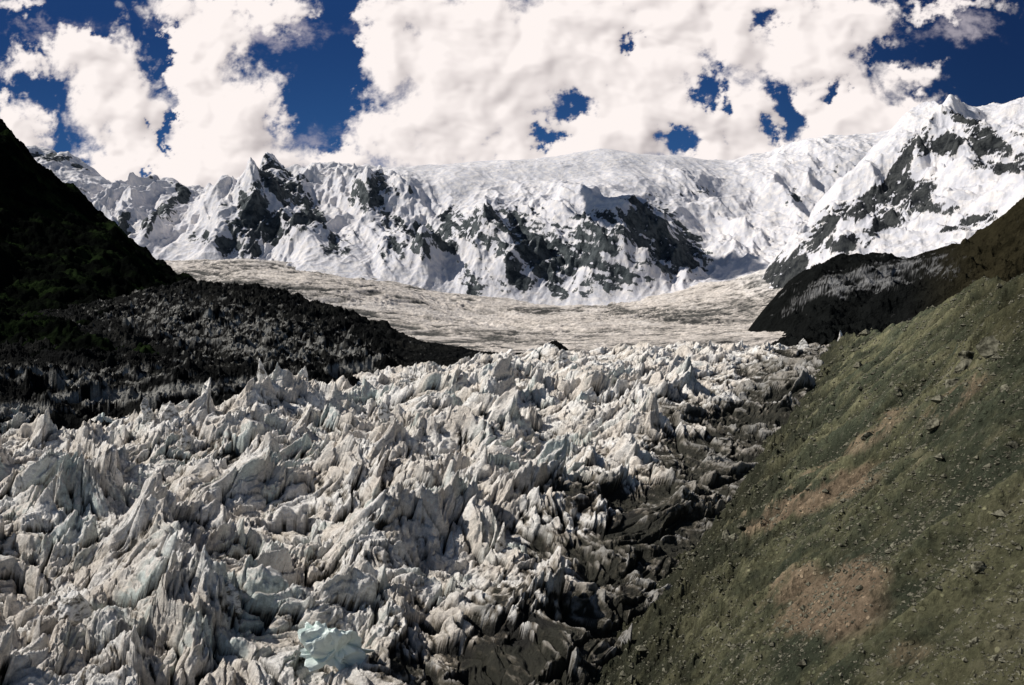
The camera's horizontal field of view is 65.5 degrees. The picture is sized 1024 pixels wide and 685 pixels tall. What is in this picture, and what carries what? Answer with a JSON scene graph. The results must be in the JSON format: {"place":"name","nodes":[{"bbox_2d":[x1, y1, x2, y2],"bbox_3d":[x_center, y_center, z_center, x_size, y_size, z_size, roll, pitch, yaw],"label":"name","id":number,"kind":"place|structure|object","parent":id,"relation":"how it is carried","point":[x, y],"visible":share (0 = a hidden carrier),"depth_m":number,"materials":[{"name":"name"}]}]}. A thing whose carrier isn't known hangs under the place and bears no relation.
{"place":"outdoors","nodes":[
{"label":"outdoors","id":0,"kind":"place"},
{"bbox_2d":[0,119,196,361],"bbox_3d":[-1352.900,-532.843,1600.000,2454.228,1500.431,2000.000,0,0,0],"label":"hillside","id":1,"kind":"structure","parent":0,"point":[63,245],"depth_m":1436.68,"materials":[{"name":"plant"}]},
{"bbox_2d":[0,278,568,434],"bbox_3d":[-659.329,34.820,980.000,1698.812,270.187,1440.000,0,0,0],"label":"moraine","id":2,"kind":"structure","parent":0,"point":[225,337],"depth_m":624.18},
{"bbox_2d":[0,339,830,684],"bbox_3d":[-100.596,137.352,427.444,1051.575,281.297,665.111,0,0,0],"label":"glacier","id":3,"kind":"object","parent":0,"point":[600,483],"visible":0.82,"depth_m":220.80,"materials":[{"name":"white ice"}]},
{"bbox_2d":[54,589,92,625],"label":"ice tower","id":4,"kind":"structure","parent":3,"relation":"on","point":[74,606],"depth_m":162.22,"materials":[{"name":"white ice"}]},
{"bbox_2d":[140,396,151,421],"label":"ice tower","id":5,"kind":"structure","parent":3,"relation":"on","point":[145,408],"depth_m":321.29,"materials":[{"name":"white ice"}]},
{"bbox_2d":[160,401,179,423],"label":"ice tower","id":6,"kind":"structure","parent":3,"relation":"on","point":[170,413],"depth_m":318.22,"materials":[{"name":"white ice"}]},
{"bbox_2d":[180,425,191,450],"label":"ice tower","id":7,"kind":"structure","parent":3,"relation":"on","point":[186,440],"depth_m":298.15,"materials":[{"name":"white ice"}]},
{"bbox_2d":[225,579,241,613],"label":"ice tower","id":8,"kind":"structure","parent":3,"relation":"on","point":[232,594],"depth_m":166.78,"materials":[{"name":"white ice"}]},
{"bbox_2d":[257,358,267,382],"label":"ice tower","id":9,"kind":"structure","parent":3,"relation":"on","point":[261,373],"depth_m":359.06,"materials":[{"name":"grey ice"}]},
{"bbox_2d":[301,367,307,382],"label":"ice tower","id":10,"kind":"structure","parent":3,"relation":"on","point":[304,372],"depth_m":372.69,"materials":[{"name":"grey ice"}]},
{"bbox_2d":[297,621,373,671],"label":"ice block","id":11,"kind":"structure","parent":3,"relation":"on","point":[323,644],"depth_m":148.53,"materials":[{"name":"white ice"}]},
{"bbox_2d":[377,402,391,421],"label":"ice tower","id":12,"kind":"structure","parent":3,"relation":"on","point":[382,410],"depth_m":344.30,"materials":[{"name":"white ice"}]},
{"bbox_2d":[426,441,430,457],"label":"ice tower","id":13,"kind":"structure","parent":3,"relation":"on","point":[427,452],"depth_m":273.86,"materials":[{"name":"white ice"}]},
{"bbox_2d":[495,522,506,552],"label":"ice tower","id":14,"kind":"structure","parent":3,"relation":"on","point":[500,544],"depth_m":203.95,"materials":[{"name":"white ice"}]},
{"bbox_2d":[554,352,567,366],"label":"ice tower","id":15,"kind":"structure","parent":3,"relation":"on","point":[562,358],"depth_m":468.69,"materials":[{"name":"grey ice"}]},
{"bbox_2d":[775,343,785,349],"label":"ice tower","id":16,"kind":"structure","parent":3,"relation":"on","point":[780,346],"depth_m":545.20,"materials":[{"name":"white ice"}]},
{"bbox_2d":[797,338,809,349],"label":"ice tower","id":17,"kind":"structure","parent":3,"relation":"on","point":[803,344],"depth_m":558.88,"materials":[{"name":"white ice"}]},
{"bbox_2d":[26,129,890,305],"bbox_3d":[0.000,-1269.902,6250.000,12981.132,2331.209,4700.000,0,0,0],"label":"snow mountain","id":18,"kind":"structure","parent":0,"point":[598,227],"depth_m":5220.61,"materials":[{"name":"white snow"}]},
{"bbox_2d":[164,258,785,352],"bbox_3d":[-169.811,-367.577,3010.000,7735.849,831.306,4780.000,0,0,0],"label":"glacier","id":19,"kind":"object","parent":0,"point":[721,312],"visible":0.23,"depth_m":2985.08,"materials":[{"name":"grey ice"}]},
{"bbox_2d":[0,0,1023,187],"bbox_3d":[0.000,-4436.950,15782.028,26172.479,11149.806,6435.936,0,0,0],"label":"sky","id":20,"kind":"structure","parent":0,"point":[203,93],"depth_m":17278.11,"materials":[{"name":"white"}]},
{"bbox_2d":[595,273,1023,684],"bbox_3d":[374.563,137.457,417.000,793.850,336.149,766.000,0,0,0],"label":"scree slope","id":21,"kind":"structure","parent":0,"point":[845,475],"depth_m":116.48,"materials":[{"name":"green plant"}]},
{"bbox_2d":[722,529,729,541],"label":"boulder","id":22,"kind":"object","parent":21,"relation":"on","point":[725,533],"visible":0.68,"depth_m":173.60,"materials":[{"name":"stone"}]},
{"bbox_2d":[599,274,1023,684],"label":"scree stones","id":23,"kind":"object","parent":21,"relation":"on","point":[937,398],"visible":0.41,"depth_m":106.88,"materials":[{"name":"grey stone"}]},
{"bbox_2d":[861,432,872,439],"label":"boulder","id":24,"kind":"object","parent":21,"relation":"on","point":[866,435],"visible":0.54,"depth_m":158.63,"materials":[{"name":"stone"}]},
{"bbox_2d":[894,386,900,391],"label":"boulder","id":25,"kind":"object","parent":21,"relation":"on","point":[897,389],"visible":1,"depth_m":188.87,"materials":[{"name":"stone"}]},
{"bbox_2d":[925,418,938,431],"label":"boulder","id":26,"kind":"object","parent":21,"relation":"on","point":[932,425],"visible":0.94,"depth_m":138.06,"materials":[{"name":"stone"}]},
{"bbox_2d":[945,378,958,388],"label":"boulder","id":27,"kind":"object","parent":21,"relation":"on","point":[950,382],"visible":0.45,"depth_m":150.20,"materials":[{"name":"stone"}]},
{"bbox_2d":[954,358,971,372],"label":"boulder","id":28,"kind":"object","parent":21,"relation":"on","point":[962,365],"visible":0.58,"depth_m":166.48,"materials":[{"name":"stone"}]},
{"bbox_2d":[958,350,974,360],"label":"boulder","id":29,"kind":"object","parent":21,"relation":"on","point":[963,355],"visible":0.75,"depth_m":166.88,"materials":[{"name":"stone"}]},
{"bbox_2d":[970,561,985,572],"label":"boulder","id":30,"kind":"object","parent":21,"relation":"on","point":[978,566],"visible":0.88,"depth_m":72.97,"materials":[{"name":"stone"}]},
{"bbox_2d":[976,335,999,358],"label":"boulder","id":31,"kind":"object","parent":21,"relation":"on","point":[986,347],"visible":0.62,"depth_m":155.41,"materials":[{"name":"stone"}]},
{"bbox_2d":[995,624,1004,628],"bbox_3d":[38.801,22.664,63.156,0.746,0.647,0.895,26,3,-8],"label":"boulder","id":32,"kind":"object","parent":21,"relation":"on","point":[999,626],"visible":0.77,"depth_m":63.05,"materials":[{"name":"stone"}]},
{"bbox_2d":[1000,384,1009,391],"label":"boulder","id":33,"kind":"object","parent":21,"relation":"on","point":[1006,387],"visible":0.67,"depth_m":121.83,"materials":[{"name":"stone"}]},
{"bbox_2d":[1006,440,1018,448],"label":"boulder","id":34,"kind":"object","parent":21,"relation":"on","point":[1012,444],"visible":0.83,"depth_m":97.18,"materials":[{"name":"stone"}]},
{"bbox_2d":[748,197,1023,346],"bbox_3d":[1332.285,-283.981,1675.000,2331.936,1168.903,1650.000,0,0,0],"label":"hillside","id":35,"kind":"structure","parent":0,"point":[827,301],"depth_m":1499.41,"materials":[{"name":"black stone"}]},
{"bbox_2d":[762,94,1023,288],"bbox_3d":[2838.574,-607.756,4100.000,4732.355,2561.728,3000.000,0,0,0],"label":"snow mountain","id":36,"kind":"structure","parent":0,"point":[918,179],"depth_m":3793.84,"materials":[{"name":"white snow"}]}
]}

